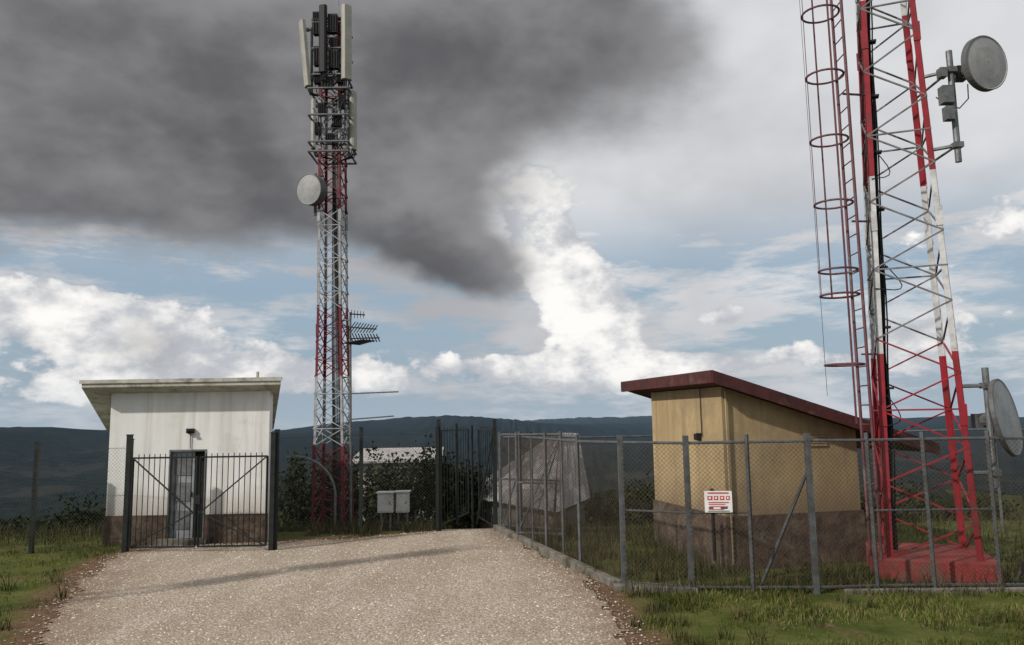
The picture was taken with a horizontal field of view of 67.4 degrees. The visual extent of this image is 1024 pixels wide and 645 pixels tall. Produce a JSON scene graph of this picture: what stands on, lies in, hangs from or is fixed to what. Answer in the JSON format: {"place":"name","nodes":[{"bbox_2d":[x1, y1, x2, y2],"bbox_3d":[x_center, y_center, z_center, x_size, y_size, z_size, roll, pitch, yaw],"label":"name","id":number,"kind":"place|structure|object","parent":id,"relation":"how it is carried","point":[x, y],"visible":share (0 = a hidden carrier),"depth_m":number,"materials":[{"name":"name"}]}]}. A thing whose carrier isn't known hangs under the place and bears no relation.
{"place":"outdoors","nodes":[
{"label":"outdoors","id":0,"kind":"place"},
{"bbox_2d":[79,372,281,383],"bbox_3d":[-6.489,1.094,15.284,3.970,0.210,0.478,-1,-7,0],"label":"roof flashing and vent","id":1,"kind":"object","parent":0,"point":[257,378],"visible":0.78,"depth_m":15.04,"materials":[{"name":"grey metal"}]},
{"bbox_2d":[4,528,659,644],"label":"gravel road","id":2,"kind":"structure","parent":0,"point":[289,608],"depth_m":10.25,"materials":[{"name":"beige gravel"}]},
{"bbox_2d":[0,415,1023,644],"bbox_3d":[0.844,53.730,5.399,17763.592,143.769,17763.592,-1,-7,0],"label":"ground","id":3,"kind":"structure","parent":0,"point":[14,439],"depth_m":885.86,"materials":[{"name":"green plant"}]},
{"bbox_2d":[0,492,105,534],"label":"bush","id":4,"kind":"object","parent":3,"relation":"on","point":[81,516],"visible":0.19,"depth_m":20.61,"materials":[{"name":"green plant"}]},
{"bbox_2d":[0,439,134,553],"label":"chain link fence","id":5,"kind":"object","parent":3,"relation":"on","point":[34,505],"visible":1,"depth_m":14.40,"materials":[{"name":"grey metal"}]},
{"bbox_2d":[106,391,272,539],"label":"walls","id":6,"kind":"structure","parent":3,"relation":"on","point":[221,423],"depth_m":15.34,"materials":[{"name":"white paint"}]},
{"bbox_2d":[82,381,280,431],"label":"roof","id":7,"kind":"structure","parent":6,"relation":"on","point":[99,396],"depth_m":15.23,"materials":[{"name":"paint"}]},
{"bbox_2d":[154,449,209,545],"bbox_3d":[-6.442,3.428,15.175,1.000,1.950,0.420,-1,-7,0],"label":"door","id":8,"kind":"structure","parent":6,"relation":"in","point":[197,452],"depth_m":15.27,"materials":[{"name":"grey paint"}]},
{"bbox_2d":[102,513,267,545],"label":"plinth","id":9,"kind":"structure","parent":6,"relation":"attached to","point":[113,522],"depth_m":15.10,"materials":[{"name":"brown stone"}]},
{"bbox_2d":[186,428,194,448],"bbox_3d":[-6.415,2.308,15.268,0.140,0.395,0.152,-1,-7,0],"label":"wall lamp","id":10,"kind":"object","parent":6,"relation":"attached to","point":[190,431],"visible":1,"depth_m":15.29,"materials":[{"name":"black metal"}]},
{"bbox_2d":[121,432,276,552],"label":"double swing gate","id":11,"kind":"structure","parent":3,"relation":"on","point":[130,461],"depth_m":14.22,"materials":[{"name":"black metal"}]},
{"bbox_2d":[286,455,336,527],"bbox_3d":[-4.594,3.983,17.552,1.172,1.878,0.058,-1,-7,0],"label":"cable duct","id":12,"kind":"object","parent":3,"relation":"on","point":[325,470],"visible":0.86,"depth_m":17.59,"materials":[{"name":"metal"}]},
{"bbox_2d":[278,440,394,531],"bbox_3d":[-4.949,5.039,21.611,3.337,3.367,3.006,-1,-7,0],"label":"bush","id":13,"kind":"object","parent":3,"relation":"on","point":[294,511],"visible":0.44,"depth_m":21.44,"materials":[{"name":"green plant"}]},
{"bbox_2d":[296,0,398,530],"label":"antenna lattice tower","id":14,"kind":"structure","parent":3,"relation":"on","point":[312,189],"depth_m":19.31,"materials":[{"name":"metal"}]},
{"bbox_2d":[278,483,431,528],"bbox_3d":[-3.284,5.667,22.533,7.819,2.558,0.229,2,-8,-23],"label":"bush","id":15,"kind":"object","parent":3,"relation":"on","point":[326,502],"visible":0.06,"depth_m":21.68,"materials":[{"name":"green plant"}]},
{"bbox_2d":[274,427,438,549],"bbox_3d":[-3.176,3.360,15.618,3.649,2.441,0.706,5,-9,-37],"label":"chain link fence","id":16,"kind":"object","parent":3,"relation":"on","point":[360,475],"visible":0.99,"depth_m":15.92,"materials":[{"name":"grey metal"}]},
{"bbox_2d":[376,491,394,530],"bbox_3d":[-2.794,4.230,17.003,0.400,0.960,0.300,-1,-7,0],"label":"electrical cabinet","id":17,"kind":"object","parent":3,"relation":"on","point":[383,503],"visible":0.74,"depth_m":16.93,"materials":[{"name":"metal"}]},
{"bbox_2d":[352,447,443,524],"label":"storage building","id":18,"kind":"structure","parent":3,"relation":"on","point":[400,451],"depth_m":30.20,"materials":[{"name":"paint"}]},
{"bbox_2d":[394,490,410,529],"bbox_3d":[-2.434,4.239,17.102,0.340,0.970,0.280,-1,-7,0],"label":"electrical cabinet","id":19,"kind":"object","parent":3,"relation":"on","point":[403,506],"visible":0.77,"depth_m":17.04,"materials":[{"name":"metal"}]},
{"bbox_2d":[368,427,492,528],"bbox_3d":[-2.092,4.566,20.845,2.917,3.492,2.913,-6,-9,35],"label":"bush","id":20,"kind":"object","parent":3,"relation":"on","point":[424,486],"visible":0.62,"depth_m":20.42,"materials":[{"name":"green plant"}]},
{"bbox_2d":[437,418,497,530],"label":"open steel gate","id":21,"kind":"structure","parent":3,"relation":"on","point":[493,447],"depth_m":17.27,"materials":[{"name":"black metal"}]},
{"bbox_2d":[0,507,1023,644],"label":"tall weeds","id":22,"kind":"object","parent":3,"relation":"on","point":[421,523],"visible":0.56,"depth_m":11.60,"materials":[{"name":"green plant"}]},
{"bbox_2d":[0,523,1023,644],"bbox_3d":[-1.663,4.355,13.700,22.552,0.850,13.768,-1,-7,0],"label":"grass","id":23,"kind":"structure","parent":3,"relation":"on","point":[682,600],"depth_m":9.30,"materials":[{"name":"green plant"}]},
{"bbox_2d":[10,486,1023,532],"bbox_3d":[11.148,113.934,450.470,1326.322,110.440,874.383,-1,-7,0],"label":"distant woodland","id":24,"kind":"object","parent":3,"relation":"on","point":[901,505],"visible":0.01,"depth_m":36.86,"materials":[{"name":"green plant"}]},
{"bbox_2d":[468,432,589,528],"bbox_3d":[0.954,5.282,21.264,3.637,4.444,4.061,-7,-9,40],"label":"sloped roof shelter","id":25,"kind":"object","parent":3,"relation":"on","point":[490,512],"visible":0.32,"depth_m":20.53,"materials":[{"name":"concrete"}]},
{"bbox_2d":[499,431,564,536],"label":"gate","id":26,"kind":"structure","parent":3,"relation":"on","point":[517,492],"depth_m":14.97,"materials":[{"name":"metal"}]},
{"bbox_2d":[593,478,654,526],"bbox_3d":[4.711,7.708,29.291,3.219,3.599,2.633,-3,-8,19],"label":"bush","id":27,"kind":"object","parent":3,"relation":"on","point":[629,496],"visible":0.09,"depth_m":29.06,"materials":[{"name":"green plant"}]},
{"bbox_2d":[584,468,875,526],"bbox_3d":[5.358,5.102,20.545,8.241,2.532,3.649,-1,-7,0],"label":"bush","id":28,"kind":"object","parent":3,"relation":"on","point":[649,506],"visible":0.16,"depth_m":21.01,"materials":[{"name":"green plant"}]},
{"bbox_2d":[493,524,1023,594],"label":"concrete kerb","id":29,"kind":"structure","parent":3,"relation":"on","point":[613,582],"depth_m":10.70,"materials":[{"name":"grey concrete"}]},
{"bbox_2d":[498,428,1023,594],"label":"compound fence","id":30,"kind":"object","parent":3,"relation":"on","point":[807,478],"visible":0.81,"depth_m":10.32,"materials":[{"name":"metal"}]},
{"bbox_2d":[704,491,732,511],"bbox_3d":[2.757,2.394,10.263,0.360,0.280,0.021,-2,-7,6],"label":"warning sign","id":31,"kind":"object","parent":30,"relation":"attached to","point":[717,501],"visible":1,"depth_m":10.26,"materials":[{"name":"white metal"}]},
{"bbox_2d":[621,370,940,570],"bbox_3d":[4.562,2.629,13.710,3.995,3.330,3.715,1,-7,-14],"label":"ochre equipment hut","id":32,"kind":"object","parent":3,"relation":"on","point":[710,405],"visible":0.72,"depth_m":12.13,"materials":[{"name":"paint"}]},
{"bbox_2d":[799,0,1022,586],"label":"red white lattice tower","id":33,"kind":"structure","parent":3,"relation":"on","point":[983,67],"depth_m":11.37,"materials":[{"name":"metal"}]},
{"bbox_2d":[860,471,1023,522],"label":"bush","id":34,"kind":"object","parent":3,"relation":"on","point":[932,506],"visible":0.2,"depth_m":19.04,"materials":[{"name":"green plant"}]},
{"bbox_2d":[0,0,1023,429],"label":"sky","id":35,"kind":"structure","parent":0,"point":[553,205],"materials":[{"name":"grey"}]}
]}

